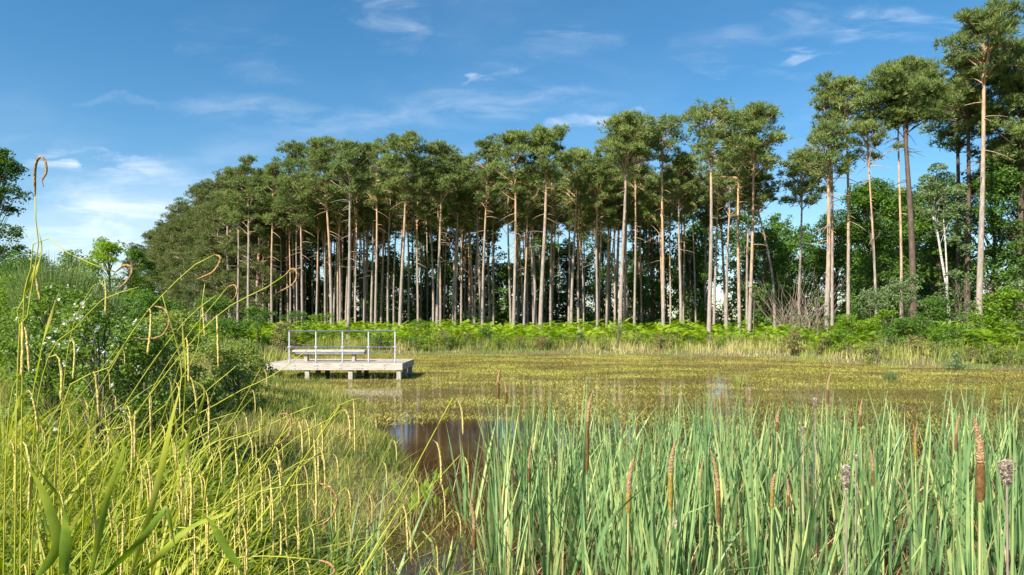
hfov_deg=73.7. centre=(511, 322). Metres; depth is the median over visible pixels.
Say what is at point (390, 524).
drooping sedge
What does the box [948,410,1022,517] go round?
cattail shoot
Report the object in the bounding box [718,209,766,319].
broadleaf tree
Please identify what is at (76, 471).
drooping sedge
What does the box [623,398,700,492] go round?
cattail shoot
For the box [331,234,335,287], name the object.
pine tree
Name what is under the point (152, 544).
sedge tuft
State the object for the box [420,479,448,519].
water plantain
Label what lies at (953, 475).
cattail shoot
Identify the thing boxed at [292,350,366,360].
bench
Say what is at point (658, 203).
pine tree
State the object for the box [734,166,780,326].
pine tree
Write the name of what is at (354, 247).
pine tree
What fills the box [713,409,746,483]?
cattail shoot
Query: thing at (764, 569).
cattail shoot
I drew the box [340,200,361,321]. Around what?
pine tree
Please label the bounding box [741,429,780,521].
cattail shoot
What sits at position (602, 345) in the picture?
gorse bush
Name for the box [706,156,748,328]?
pine tree
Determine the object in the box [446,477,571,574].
cattail shoot
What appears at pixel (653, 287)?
broadleaf tree
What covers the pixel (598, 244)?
pine tree
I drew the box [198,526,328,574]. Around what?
sedge tuft
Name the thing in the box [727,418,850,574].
cattail shoot
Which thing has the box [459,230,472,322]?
pine tree
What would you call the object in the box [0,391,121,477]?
sedge tuft
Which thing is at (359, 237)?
pine tree
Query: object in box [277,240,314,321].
broadleaf tree
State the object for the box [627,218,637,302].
pine tree
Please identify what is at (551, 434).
cattail shoot
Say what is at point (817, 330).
sapling
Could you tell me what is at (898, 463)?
cattail shoot
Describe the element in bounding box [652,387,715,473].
cattail shoot
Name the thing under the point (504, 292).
broadleaf tree
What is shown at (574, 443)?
cattail shoot
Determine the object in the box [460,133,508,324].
pine tree
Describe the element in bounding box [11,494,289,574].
sedge tuft
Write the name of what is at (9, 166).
broadleaf tree
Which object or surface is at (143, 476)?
sedge tuft
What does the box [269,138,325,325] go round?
pine tree
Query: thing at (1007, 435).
cattail shoot
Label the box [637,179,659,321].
pine tree
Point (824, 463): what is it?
cattail shoot
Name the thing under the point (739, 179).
pine tree
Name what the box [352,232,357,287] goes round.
pine tree
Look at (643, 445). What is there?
cattail shoot
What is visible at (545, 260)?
pine tree
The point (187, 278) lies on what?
pine tree
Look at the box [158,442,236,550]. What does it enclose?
drooping sedge
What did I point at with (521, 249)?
broadleaf tree
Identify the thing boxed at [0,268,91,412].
bush
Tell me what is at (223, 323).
bush
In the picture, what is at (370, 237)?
pine tree
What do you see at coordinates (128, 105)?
sky
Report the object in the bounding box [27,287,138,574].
drooping sedge
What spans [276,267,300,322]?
broadleaf tree
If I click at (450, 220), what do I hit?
pine tree
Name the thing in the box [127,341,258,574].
drooping sedge
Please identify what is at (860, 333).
bank shrub
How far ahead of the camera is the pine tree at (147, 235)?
113.11 m
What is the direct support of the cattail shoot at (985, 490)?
in the water
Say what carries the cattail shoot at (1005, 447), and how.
in the water
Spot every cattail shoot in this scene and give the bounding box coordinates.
[228,503,366,574]
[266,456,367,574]
[312,507,396,574]
[332,475,433,574]
[360,543,526,574]
[386,522,470,574]
[411,443,540,574]
[436,407,530,574]
[444,425,480,518]
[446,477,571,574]
[459,414,538,526]
[460,425,547,574]
[468,425,578,552]
[471,403,553,534]
[476,448,609,574]
[479,408,610,525]
[480,394,512,486]
[482,422,548,516]
[484,396,524,476]
[486,446,548,567]
[491,375,556,475]
[496,414,599,492]
[498,401,599,482]
[498,420,600,562]
[500,390,538,500]
[500,441,581,546]
[501,397,562,474]
[502,431,596,574]
[504,443,622,560]
[507,424,575,537]
[510,425,591,507]
[511,438,622,573]
[512,382,543,465]
[514,406,571,455]
[515,403,612,513]
[516,395,582,505]
[519,394,554,462]
[519,446,636,574]
[520,416,613,489]
[520,449,637,574]
[524,494,667,574]
[525,413,589,521]
[526,386,547,455]
[527,400,564,488]
[529,392,564,473]
[531,398,641,478]
[531,434,676,528]
[531,475,672,574]
[532,430,625,536]
[534,430,665,574]
[534,458,691,574]
[536,407,590,473]
[536,418,616,557]
[550,403,625,485]
[550,414,636,574]
[553,398,653,483]
[556,416,599,476]
[556,445,798,574]
[557,401,650,500]
[562,424,615,518]
[563,413,600,487]
[563,424,665,546]
[563,465,660,574]
[568,411,696,574]
[568,435,601,525]
[571,386,596,469]
[573,412,646,506]
[580,398,626,509]
[581,405,631,468]
[583,415,641,500]
[587,449,680,572]
[589,417,671,574]
[589,445,665,542]
[590,426,659,537]
[591,404,648,491]
[592,399,656,521]
[596,421,671,537]
[598,410,684,505]
[602,422,739,501]
[604,408,666,502]
[605,445,681,529]
[607,396,635,467]
[612,469,748,574]
[613,398,670,481]
[617,414,781,556]
[618,458,695,574]
[619,396,683,474]
[620,512,735,574]
[621,481,747,574]
[622,403,692,487]
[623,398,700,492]
[623,405,775,574]
[624,411,749,573]
[628,426,690,530]
[628,426,718,519]
[631,436,712,574]
[633,433,691,531]
[633,443,748,574]
[633,481,813,574]
[634,408,711,510]
[636,531,712,574]
[637,410,721,565]
[637,419,691,479]
[647,405,718,460]
[648,418,740,508]
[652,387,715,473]
[652,407,707,496]
[655,423,771,550]
[656,396,687,471]
[656,399,738,498]
[656,405,771,542]
[657,389,716,451]
[658,398,759,473]
[658,429,726,536]
[659,396,728,526]
[662,457,744,527]
[663,424,740,506]
[664,413,737,525]
[666,406,748,467]
[679,407,782,574]
[682,374,754,469]
[682,447,756,501]
[683,396,812,556]
[684,448,882,574]
[686,406,746,497]
[691,396,746,482]
[691,404,788,574]
[692,423,761,537]
[693,421,771,529]
[695,423,850,539]
[697,388,740,472]
[698,406,809,544]
[702,490,895,574]
[702,493,1022,574]
[703,393,736,510]
[710,407,746,502]
[711,427,760,526]
[713,395,728,473]
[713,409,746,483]
[714,406,741,450]
[722,397,759,490]
[724,446,842,574]
[726,446,840,574]
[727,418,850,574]
[729,547,859,574]
[730,444,833,574]
[733,388,781,481]
[733,412,790,520]
[734,414,810,502]
[739,453,864,574]
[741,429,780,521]
[748,404,795,490]
[751,528,987,574]
[752,390,870,516]
[752,397,841,530]
[753,430,937,574]
[754,399,799,465]
[754,477,880,574]
[758,403,827,483]
[759,396,795,466]
[766,412,887,527]
[767,417,839,548]
[773,391,814,469]
[774,426,857,533]
[781,412,881,480]
[784,384,822,479]
[786,410,883,511]
[790,391,867,467]
[792,417,923,550]
[797,390,898,496]
[798,406,885,531]
[799,426,923,555]
[802,410,839,474]
[804,433,909,548]
[810,392,938,499]
[811,460,934,574]
[812,393,862,532]
[812,411,849,461]
[814,443,926,574]
[818,435,948,571]
[820,396,907,563]
[821,413,873,488]
[823,402,874,461]
[824,421,903,525]
[826,388,937,510]
[826,407,946,564]
[831,423,1020,571]
[837,390,920,497]
[840,524,1005,574]
[842,392,897,483]
[857,416,917,475]
[860,474,1021,574]
[861,425,911,548]
[862,418,903,490]
[863,401,968,520]
[867,389,918,510]
[867,395,918,480]
[872,403,989,510]
[875,389,925,489]
[879,419,999,555]
[879,465,1023,574]
[882,455,953,574]
[893,380,1011,526]
[893,433,1022,531]
[898,376,961,467]
[904,423,986,565]
[907,444,1015,574]
[913,421,1023,574]
[914,402,981,502]
[920,391,1022,574]
[922,403,992,504]
[922,415,1010,500]
[926,401,999,481]
[928,404,974,516]
[929,440,1023,574]
[931,419,986,543]
[933,386,968,454]
[933,402,1023,574]
[938,372,1023,455]
[941,400,1021,564]
[942,409,1023,510]
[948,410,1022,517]
[949,387,1002,486]
[949,418,1020,574]
[953,381,1022,468]
[953,515,1023,574]
[955,415,992,511]
[962,408,1022,533]
[962,422,1022,504]
[969,408,1022,555]
[970,397,1019,501]
[974,395,1022,465]
[979,394,1017,515]
[985,403,1023,502]
[986,407,1023,460]
[991,437,1021,507]
[991,466,1017,558]
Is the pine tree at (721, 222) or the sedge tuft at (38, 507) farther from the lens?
the pine tree at (721, 222)
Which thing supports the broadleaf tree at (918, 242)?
on the ground at (752, 354)
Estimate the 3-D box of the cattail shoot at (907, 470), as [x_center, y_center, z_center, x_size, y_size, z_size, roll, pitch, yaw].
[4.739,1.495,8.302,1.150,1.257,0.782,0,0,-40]
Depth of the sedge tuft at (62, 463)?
4.51 m
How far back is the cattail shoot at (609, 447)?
7.19 m
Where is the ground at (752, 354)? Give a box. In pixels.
[26,320,1023,574]
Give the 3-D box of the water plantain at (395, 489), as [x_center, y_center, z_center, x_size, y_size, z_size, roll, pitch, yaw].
[-0.992,1.718,6.393,0.248,0.466,0.134,0,0,-9]
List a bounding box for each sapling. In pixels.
[610,319,624,346]
[750,285,758,341]
[790,311,804,329]
[809,290,830,336]
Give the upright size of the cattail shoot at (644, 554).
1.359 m
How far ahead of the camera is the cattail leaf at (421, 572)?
2.83 m
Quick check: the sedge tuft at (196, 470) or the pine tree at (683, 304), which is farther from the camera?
the pine tree at (683, 304)
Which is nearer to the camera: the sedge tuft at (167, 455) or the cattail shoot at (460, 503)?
the sedge tuft at (167, 455)
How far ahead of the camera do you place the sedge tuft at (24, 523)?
2.99 m
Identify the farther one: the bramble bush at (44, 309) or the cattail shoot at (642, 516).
the bramble bush at (44, 309)
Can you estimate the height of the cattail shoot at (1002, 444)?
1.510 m
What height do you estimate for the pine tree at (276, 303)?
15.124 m
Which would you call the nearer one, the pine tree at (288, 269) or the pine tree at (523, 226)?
the pine tree at (523, 226)
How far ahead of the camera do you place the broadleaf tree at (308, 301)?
78.91 m
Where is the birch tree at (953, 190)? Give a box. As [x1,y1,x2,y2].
[913,162,975,322]
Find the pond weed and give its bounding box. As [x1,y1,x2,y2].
[282,353,1023,503]
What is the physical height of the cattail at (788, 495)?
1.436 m
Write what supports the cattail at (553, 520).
on the ground at (752, 354)
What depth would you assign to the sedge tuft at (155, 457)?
5.34 m
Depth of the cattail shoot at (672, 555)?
3.85 m
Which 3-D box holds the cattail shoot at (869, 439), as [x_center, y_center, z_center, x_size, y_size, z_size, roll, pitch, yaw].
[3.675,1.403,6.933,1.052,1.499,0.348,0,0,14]
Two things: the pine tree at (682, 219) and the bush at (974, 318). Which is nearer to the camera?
the bush at (974, 318)
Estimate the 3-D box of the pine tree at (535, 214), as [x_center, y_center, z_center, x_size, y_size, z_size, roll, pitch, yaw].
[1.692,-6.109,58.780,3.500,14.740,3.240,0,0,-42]
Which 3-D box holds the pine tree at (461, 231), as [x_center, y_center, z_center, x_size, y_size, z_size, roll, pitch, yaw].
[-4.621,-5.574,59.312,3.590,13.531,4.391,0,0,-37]
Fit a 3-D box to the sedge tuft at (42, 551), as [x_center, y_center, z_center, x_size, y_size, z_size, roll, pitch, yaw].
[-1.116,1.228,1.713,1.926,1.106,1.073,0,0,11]
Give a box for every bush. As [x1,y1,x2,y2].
[0,246,124,411]
[0,250,57,336]
[0,265,21,380]
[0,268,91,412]
[0,282,102,462]
[25,297,173,476]
[61,272,130,349]
[69,274,140,407]
[75,315,201,473]
[81,316,191,442]
[108,287,177,350]
[138,309,209,410]
[145,301,194,334]
[149,375,239,457]
[170,333,253,397]
[188,295,237,327]
[196,363,269,413]
[198,317,268,350]
[208,338,280,391]
[236,305,277,344]
[269,320,301,356]
[278,310,312,341]
[304,312,334,338]
[403,318,433,337]
[439,333,452,350]
[478,326,500,345]
[597,336,612,349]
[739,266,845,332]
[756,276,857,337]
[780,329,806,354]
[815,336,832,353]
[827,313,876,348]
[853,286,884,341]
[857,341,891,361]
[870,308,898,341]
[877,313,943,351]
[879,272,933,334]
[905,295,966,336]
[934,269,981,338]
[937,323,988,352]
[941,350,972,370]
[960,308,1006,342]
[969,285,1023,347]
[982,347,1023,364]
[1002,276,1023,332]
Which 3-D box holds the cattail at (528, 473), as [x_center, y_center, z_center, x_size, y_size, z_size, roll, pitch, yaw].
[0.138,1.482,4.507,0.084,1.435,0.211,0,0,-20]
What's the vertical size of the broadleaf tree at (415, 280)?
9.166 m
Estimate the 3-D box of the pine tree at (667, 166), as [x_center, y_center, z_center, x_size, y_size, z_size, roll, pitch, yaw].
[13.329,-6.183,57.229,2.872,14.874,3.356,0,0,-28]
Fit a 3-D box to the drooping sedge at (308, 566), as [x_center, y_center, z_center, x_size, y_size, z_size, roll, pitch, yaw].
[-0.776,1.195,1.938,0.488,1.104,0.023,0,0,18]
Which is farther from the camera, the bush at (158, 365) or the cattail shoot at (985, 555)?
the bush at (158, 365)
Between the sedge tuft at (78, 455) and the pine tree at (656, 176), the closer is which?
the sedge tuft at (78, 455)
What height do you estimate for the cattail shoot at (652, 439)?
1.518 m
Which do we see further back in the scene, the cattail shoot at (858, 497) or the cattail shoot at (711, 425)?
the cattail shoot at (711, 425)
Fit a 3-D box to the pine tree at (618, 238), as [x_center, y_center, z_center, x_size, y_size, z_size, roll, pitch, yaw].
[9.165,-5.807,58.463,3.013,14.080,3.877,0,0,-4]
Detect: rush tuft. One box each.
[685,348,695,358]
[727,370,748,386]
[880,370,899,379]
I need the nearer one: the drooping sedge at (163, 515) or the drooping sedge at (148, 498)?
the drooping sedge at (148, 498)
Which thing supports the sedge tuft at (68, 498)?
on the ground at (752, 354)
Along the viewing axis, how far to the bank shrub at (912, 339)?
31.38 m
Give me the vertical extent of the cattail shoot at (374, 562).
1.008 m
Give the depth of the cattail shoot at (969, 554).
3.82 m
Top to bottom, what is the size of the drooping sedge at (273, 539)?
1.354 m
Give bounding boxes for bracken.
[1,317,1023,354]
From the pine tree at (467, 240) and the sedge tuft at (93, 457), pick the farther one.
the pine tree at (467, 240)
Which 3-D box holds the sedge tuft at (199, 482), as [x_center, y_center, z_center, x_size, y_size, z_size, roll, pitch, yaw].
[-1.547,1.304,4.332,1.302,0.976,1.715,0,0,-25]
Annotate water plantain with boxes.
[393,482,418,525]
[411,472,437,514]
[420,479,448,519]
[424,467,439,505]
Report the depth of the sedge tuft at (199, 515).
4.23 m
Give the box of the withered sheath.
[674,498,677,528]
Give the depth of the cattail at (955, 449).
4.20 m
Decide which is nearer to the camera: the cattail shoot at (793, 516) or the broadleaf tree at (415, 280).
the cattail shoot at (793, 516)
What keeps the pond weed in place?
on the water
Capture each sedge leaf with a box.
[3,443,60,574]
[5,392,29,454]
[21,228,41,294]
[29,463,71,573]
[31,290,59,397]
[69,392,124,573]
[102,506,175,574]
[129,295,181,573]
[141,508,227,573]
[171,379,205,499]
[182,318,185,431]
[195,509,240,567]
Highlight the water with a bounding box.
[278,354,1023,574]
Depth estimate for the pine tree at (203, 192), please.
74.11 m
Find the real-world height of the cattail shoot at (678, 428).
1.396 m
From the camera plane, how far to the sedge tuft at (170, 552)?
3.27 m
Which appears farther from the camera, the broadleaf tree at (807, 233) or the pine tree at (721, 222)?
the broadleaf tree at (807, 233)
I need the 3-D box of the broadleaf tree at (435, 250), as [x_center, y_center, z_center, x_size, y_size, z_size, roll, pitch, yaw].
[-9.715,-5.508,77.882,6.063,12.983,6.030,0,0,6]
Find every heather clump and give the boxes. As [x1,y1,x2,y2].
[514,336,525,348]
[530,335,552,348]
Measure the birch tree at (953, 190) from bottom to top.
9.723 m
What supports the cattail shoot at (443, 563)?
in the water
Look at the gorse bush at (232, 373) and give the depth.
11.40 m
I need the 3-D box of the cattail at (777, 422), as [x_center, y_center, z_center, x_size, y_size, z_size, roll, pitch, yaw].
[2.068,1.411,5.220,0.405,1.577,0.213,0,0,29]
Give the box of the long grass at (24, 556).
[0,354,518,574]
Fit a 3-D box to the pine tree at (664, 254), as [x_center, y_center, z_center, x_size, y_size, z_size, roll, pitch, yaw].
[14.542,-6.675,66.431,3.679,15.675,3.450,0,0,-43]
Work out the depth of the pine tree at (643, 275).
74.46 m
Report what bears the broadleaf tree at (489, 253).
on the ground at (752, 354)
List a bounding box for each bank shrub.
[369,332,392,349]
[370,339,384,349]
[405,334,424,350]
[419,337,434,350]
[424,328,433,336]
[434,330,454,345]
[443,337,456,349]
[458,332,472,342]
[470,330,488,344]
[491,335,507,349]
[545,337,554,348]
[553,331,566,343]
[570,331,589,346]
[632,334,645,346]
[643,339,654,348]
[652,333,672,349]
[666,329,682,340]
[682,333,696,346]
[712,337,726,349]
[775,342,787,352]
[812,333,842,352]
[832,329,855,347]
[832,335,865,357]
[851,330,869,349]
[865,329,895,349]
[879,336,896,353]
[898,335,927,355]
[914,342,932,355]
[922,331,933,349]
[925,340,951,357]
[959,345,983,359]
[972,340,1010,363]
[984,329,1022,347]
[1012,330,1023,344]
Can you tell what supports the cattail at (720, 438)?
in the water
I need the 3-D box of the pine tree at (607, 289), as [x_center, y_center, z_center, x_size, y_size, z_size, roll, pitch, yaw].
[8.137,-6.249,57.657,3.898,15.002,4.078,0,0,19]
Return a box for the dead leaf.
[892,473,909,510]
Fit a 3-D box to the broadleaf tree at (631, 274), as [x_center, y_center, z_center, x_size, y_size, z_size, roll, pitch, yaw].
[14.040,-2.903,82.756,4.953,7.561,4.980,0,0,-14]
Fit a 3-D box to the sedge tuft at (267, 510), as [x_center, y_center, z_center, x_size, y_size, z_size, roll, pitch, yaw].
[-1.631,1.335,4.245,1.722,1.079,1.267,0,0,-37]
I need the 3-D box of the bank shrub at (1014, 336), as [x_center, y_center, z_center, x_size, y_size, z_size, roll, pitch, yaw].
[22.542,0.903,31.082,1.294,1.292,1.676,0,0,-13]
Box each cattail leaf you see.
[414,541,423,574]
[581,381,586,573]
[920,400,930,568]
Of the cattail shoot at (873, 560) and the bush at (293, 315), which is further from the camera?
the bush at (293, 315)
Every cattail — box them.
[469,494,499,574]
[475,367,500,510]
[494,377,516,517]
[527,437,540,574]
[533,455,561,574]
[575,389,625,574]
[584,452,671,574]
[604,437,693,574]
[677,448,729,574]
[677,456,735,574]
[707,388,735,498]
[755,406,793,560]
[756,472,806,574]
[764,477,825,574]
[797,397,841,574]
[801,417,821,574]
[825,372,852,518]
[829,442,917,574]
[833,398,879,572]
[840,464,873,574]
[842,452,901,574]
[909,422,974,574]
[921,416,999,574]
[932,413,965,574]
[996,442,1017,574]
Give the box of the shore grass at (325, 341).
[126,325,1023,380]
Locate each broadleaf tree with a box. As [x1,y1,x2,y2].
[0,147,34,276]
[0,253,62,331]
[53,249,99,276]
[70,236,144,307]
[108,248,166,308]
[242,241,279,320]
[251,277,284,323]
[259,238,314,321]
[273,263,319,323]
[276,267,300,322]
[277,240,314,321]
[300,233,336,320]
[309,252,370,324]
[320,233,365,318]
[323,258,366,322]
[356,230,400,317]
[356,259,373,318]
[360,254,415,327]
[366,255,405,320]
[378,264,414,324]
[397,232,435,319]
[398,262,423,309]
[404,221,451,326]
[410,283,436,320]
[419,251,463,325]
[424,228,466,324]
[446,247,495,322]
[449,243,480,316]
[457,274,500,326]
[466,217,508,321]
[474,261,510,322]
[485,261,523,328]
[490,264,520,311]
[502,255,554,327]
[516,244,538,321]
[520,231,559,313]
[531,272,559,319]
[535,243,565,325]
[546,241,565,318]
[548,243,594,327]
[554,271,594,319]
[559,232,594,325]
[581,264,618,326]
[585,233,619,325]
[611,267,646,321]
[616,275,665,329]
[618,248,649,317]
[627,220,677,333]
[638,240,665,321]
[644,253,677,321]
[664,220,722,331]
[666,231,716,329]
[674,243,736,325]
[676,196,728,321]
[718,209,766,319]
[720,236,763,328]
[732,226,796,328]
[740,229,806,325]
[755,212,799,323]
[755,254,796,326]
[783,263,811,320]
[786,209,880,327]
[789,223,823,328]
[790,256,852,323]
[816,177,908,327]
[830,218,880,318]
[837,270,855,304]
[843,186,895,302]
[844,249,921,322]
[862,184,949,316]
[881,220,932,297]
[891,177,986,323]
[907,241,974,327]
[917,206,975,311]
[933,143,1018,327]
[957,140,1023,326]
[984,107,1019,314]
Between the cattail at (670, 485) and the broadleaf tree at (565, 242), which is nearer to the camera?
the cattail at (670, 485)
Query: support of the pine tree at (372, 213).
on the ground at (752, 354)
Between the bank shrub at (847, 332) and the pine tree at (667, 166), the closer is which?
the bank shrub at (847, 332)
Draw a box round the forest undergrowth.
[199,316,823,333]
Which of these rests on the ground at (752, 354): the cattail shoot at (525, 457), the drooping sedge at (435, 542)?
the drooping sedge at (435, 542)
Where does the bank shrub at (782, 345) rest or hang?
on the ground at (752, 354)
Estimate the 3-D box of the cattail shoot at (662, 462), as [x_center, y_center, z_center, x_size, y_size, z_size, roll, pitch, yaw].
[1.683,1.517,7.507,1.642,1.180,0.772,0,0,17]
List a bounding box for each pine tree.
[119,242,147,308]
[135,229,164,301]
[136,219,178,308]
[145,203,185,301]
[156,197,195,312]
[172,183,212,318]
[177,177,227,321]
[179,199,204,318]
[185,168,242,320]
[193,166,257,319]
[207,189,256,325]
[213,166,257,326]
[222,199,256,289]
[226,167,291,322]
[228,154,274,321]
[244,198,278,317]
[248,156,298,322]
[249,195,254,321]
[251,223,282,321]
[262,193,291,320]
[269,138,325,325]
[274,228,284,322]
[275,185,303,320]
[276,173,302,320]
[282,184,313,329]
[283,212,297,323]
[283,230,286,319]
[285,231,288,314]
[287,229,310,263]
[291,135,351,324]
[291,202,312,319]
[293,231,304,279]
[295,237,304,319]
[298,178,311,317]
[303,216,311,318]
[306,187,334,320]
[307,182,330,319]
[307,220,316,320]
[307,227,333,318]
[309,180,341,323]
[319,181,340,293]
[320,178,336,323]
[321,138,387,340]
[321,230,335,319]
[325,177,347,322]
[327,169,353,328]
[330,214,362,320]
[330,216,348,324]
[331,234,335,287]
[335,197,369,329]
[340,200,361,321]
[343,172,368,323]
[343,216,358,267]
[350,232,352,318]
[352,137,401,332]
[352,165,383,325]
[352,208,380,325]
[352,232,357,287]
[352,238,358,323]
[355,174,395,329]
[357,214,374,320]
[357,233,362,316]
[358,227,369,322]
[362,231,379,295]
[371,178,382,328]
[375,177,395,324]
[375,218,401,326]
[377,170,406,327]
[378,218,393,322]
[379,129,435,329]
[380,225,393,299]
[383,190,410,332]
[390,201,412,290]
[392,209,420,329]
[393,182,423,324]
[397,163,442,322]
[406,222,424,312]
[408,176,425,328]
[408,207,436,322]
[413,182,447,321]
[415,198,431,328]
[419,139,470,326]
[419,181,451,326]
[420,207,429,320]
[424,176,451,276]
[434,229,443,290]
[438,154,478,328]
[441,184,475,325]
[441,217,455,329]
[441,228,455,318]
[443,198,474,324]
[447,175,467,324]
[451,183,483,326]
[452,200,485,331]
[457,177,496,324]
[459,211,471,323]
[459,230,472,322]
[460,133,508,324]
[460,236,474,313]
[463,162,495,326]
[463,228,474,276]
[463,233,467,322]
[465,233,468,297]
[473,208,501,322]
[479,167,507,324]
[479,189,499,321]
[484,129,550,335]
[487,199,506,322]
[487,214,505,278]
[489,177,522,324]
[500,195,523,324]
[502,180,534,323]
[505,207,529,324]
[506,174,549,322]
[509,227,534,276]
[510,167,550,327]
[512,215,542,323]
[517,181,544,325]
[517,205,535,324]
[521,123,579,333]
[530,228,543,307]
[533,179,553,327]
[536,168,575,326]
[536,220,557,321]
[537,225,547,321]
[540,189,561,274]
[543,178,567,320]
[547,207,568,321]
[553,170,587,323]
[555,145,602,324]
[559,187,592,328]
[563,188,595,328]
[563,191,582,305]
[570,207,593,309]
[570,219,589,329]
[577,149,623,327]
[578,179,620,323]
[585,227,606,266]
[586,206,607,279]
[587,223,605,283]
[589,162,628,332]
[590,188,627,313]
[593,108,665,335]
[593,227,599,326]
[598,176,634,324]
[601,224,621,320]
[603,166,615,331]
[603,179,633,299]
[610,167,649,331]
[615,231,628,324]
[616,129,663,325]
[616,176,639,332]
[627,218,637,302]
[628,163,657,325]
[628,223,633,300]
[630,224,659,318]
[633,174,646,318]
[636,178,683,319]
[637,172,666,275]
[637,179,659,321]
[642,232,644,316]
[643,112,690,325]
[648,170,663,321]
[652,175,673,318]
[655,163,684,323]
[659,150,698,321]
[664,150,702,302]
[664,174,701,261]
[672,167,701,323]
[675,148,709,322]
[677,97,749,346]
[691,176,722,328]
[695,175,726,266]
[695,178,736,329]
[696,150,731,324]
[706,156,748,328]
[712,130,771,330]
[722,99,792,331]
[723,158,773,333]
[727,167,759,259]
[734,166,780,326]
[771,147,833,324]
[788,115,866,333]
[807,69,854,329]
[816,74,872,318]
[830,109,903,314]
[850,54,972,322]
[878,78,924,317]
[918,78,999,322]
[919,43,1015,325]
[932,0,1023,327]
[964,36,1023,324]
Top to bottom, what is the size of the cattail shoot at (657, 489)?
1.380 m
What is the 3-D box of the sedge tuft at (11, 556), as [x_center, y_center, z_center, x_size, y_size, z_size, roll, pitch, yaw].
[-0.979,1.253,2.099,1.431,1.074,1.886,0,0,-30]
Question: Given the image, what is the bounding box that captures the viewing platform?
[266,330,413,379]
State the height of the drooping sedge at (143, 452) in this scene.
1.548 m
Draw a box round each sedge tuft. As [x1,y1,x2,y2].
[0,385,50,468]
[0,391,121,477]
[0,398,148,523]
[0,405,231,536]
[0,406,116,501]
[0,409,104,484]
[0,420,268,574]
[0,424,173,520]
[0,427,166,499]
[0,430,148,574]
[0,448,266,574]
[0,450,80,565]
[0,450,342,574]
[0,456,207,569]
[0,459,130,574]
[0,466,254,574]
[0,468,206,569]
[0,477,204,563]
[0,479,203,572]
[0,497,342,574]
[0,501,271,574]
[0,525,119,574]
[0,532,18,574]
[1,414,207,502]
[1,420,188,505]
[1,444,201,510]
[1,456,162,518]
[1,482,220,555]
[2,418,273,500]
[2,444,314,574]
[2,462,281,566]
[3,398,241,479]
[3,408,297,560]
[4,392,82,463]
[4,426,150,548]
[5,469,313,574]
[5,511,265,574]
[6,419,284,544]
[6,434,117,516]
[6,440,250,556]
[7,395,125,550]
[7,433,170,527]
[7,443,223,549]
[7,456,108,552]
[8,501,248,573]
[9,447,134,562]
[10,372,187,476]
[10,385,117,488]
[10,459,355,574]
[11,396,232,498]
[11,438,223,509]
[11,462,191,522]
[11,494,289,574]
[16,467,64,537]
[18,449,258,555]
[20,423,268,543]
[21,493,233,574]
[23,528,166,574]
[24,417,246,507]
[24,428,168,507]
[25,398,297,573]
[25,460,210,549]
[25,539,80,574]
[32,423,234,574]
[32,511,151,574]
[32,513,111,574]
[35,424,260,508]
[35,455,249,559]
[36,421,282,574]
[36,516,41,564]
[36,527,47,574]
[37,447,131,507]
[38,443,296,572]
[40,495,266,573]
[42,485,214,563]
[42,553,134,573]
[43,404,290,493]
[46,445,327,573]
[46,469,284,574]
[51,390,322,505]
[51,414,284,503]
[52,459,344,569]
[58,443,202,509]
[63,444,229,506]
[65,382,214,473]
[69,508,200,568]
[72,488,257,574]
[75,510,265,574]
[76,520,184,574]
[78,496,290,573]
[79,433,287,555]
[80,421,224,489]
[81,390,216,489]
[82,433,363,574]
[82,435,274,499]
[82,515,317,574]
[84,415,324,566]
[84,454,313,534]
[85,446,256,504]
[89,475,192,574]
[93,492,241,574]
[97,461,308,573]
[97,470,298,574]
[100,552,325,574]
[107,486,453,574]
[112,496,300,574]
[118,453,338,574]
[126,463,304,537]
[130,437,286,568]
[130,495,321,572]
[131,439,275,574]
[140,515,343,574]
[144,443,270,498]
[151,404,301,534]
[152,493,351,574]
[153,434,242,514]
[154,490,174,574]
[155,510,349,574]
[155,527,160,574]
[164,469,319,552]
[165,523,286,574]
[169,491,257,574]
[170,440,358,562]
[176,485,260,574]
[181,475,344,574]
[189,448,409,572]
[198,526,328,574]
[207,438,365,543]
[263,518,371,574]
[358,502,403,574]
[456,564,507,574]
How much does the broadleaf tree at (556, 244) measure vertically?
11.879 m
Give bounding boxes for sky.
[0,0,1023,319]
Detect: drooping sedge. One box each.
[0,400,88,519]
[0,425,42,536]
[3,295,30,574]
[12,346,124,538]
[13,403,131,574]
[14,156,47,574]
[19,238,132,574]
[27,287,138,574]
[30,335,129,574]
[41,434,105,506]
[48,295,215,574]
[51,254,221,574]
[55,395,116,507]
[55,416,126,495]
[58,279,107,574]
[63,437,176,574]
[69,450,137,569]
[71,377,171,502]
[80,268,297,574]
[92,284,237,574]
[103,436,224,574]
[107,472,202,574]
[108,353,186,554]
[122,433,253,574]
[123,411,247,574]
[126,475,205,574]
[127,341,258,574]
[132,284,205,574]
[138,429,188,574]
[143,449,215,564]
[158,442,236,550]
[159,483,337,574]
[170,348,309,574]
[170,536,335,574]
[172,416,310,574]
[174,367,266,525]
[174,457,261,574]
[189,493,264,574]
[191,415,303,574]
[197,522,206,558]
[198,404,318,574]
[217,406,350,574]
[220,452,338,568]
[223,410,351,574]
[226,446,279,574]
[238,398,361,574]
[239,410,315,558]
[242,407,261,536]
[254,497,316,574]
[261,424,317,574]
[269,550,289,574]
[278,559,310,574]
[284,487,350,574]
[301,414,376,574]
[323,439,396,572]
[343,398,463,574]
[356,478,419,574]
[364,455,468,574]
[395,510,461,574]
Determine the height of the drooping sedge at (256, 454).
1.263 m
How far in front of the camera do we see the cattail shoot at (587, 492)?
6.09 m

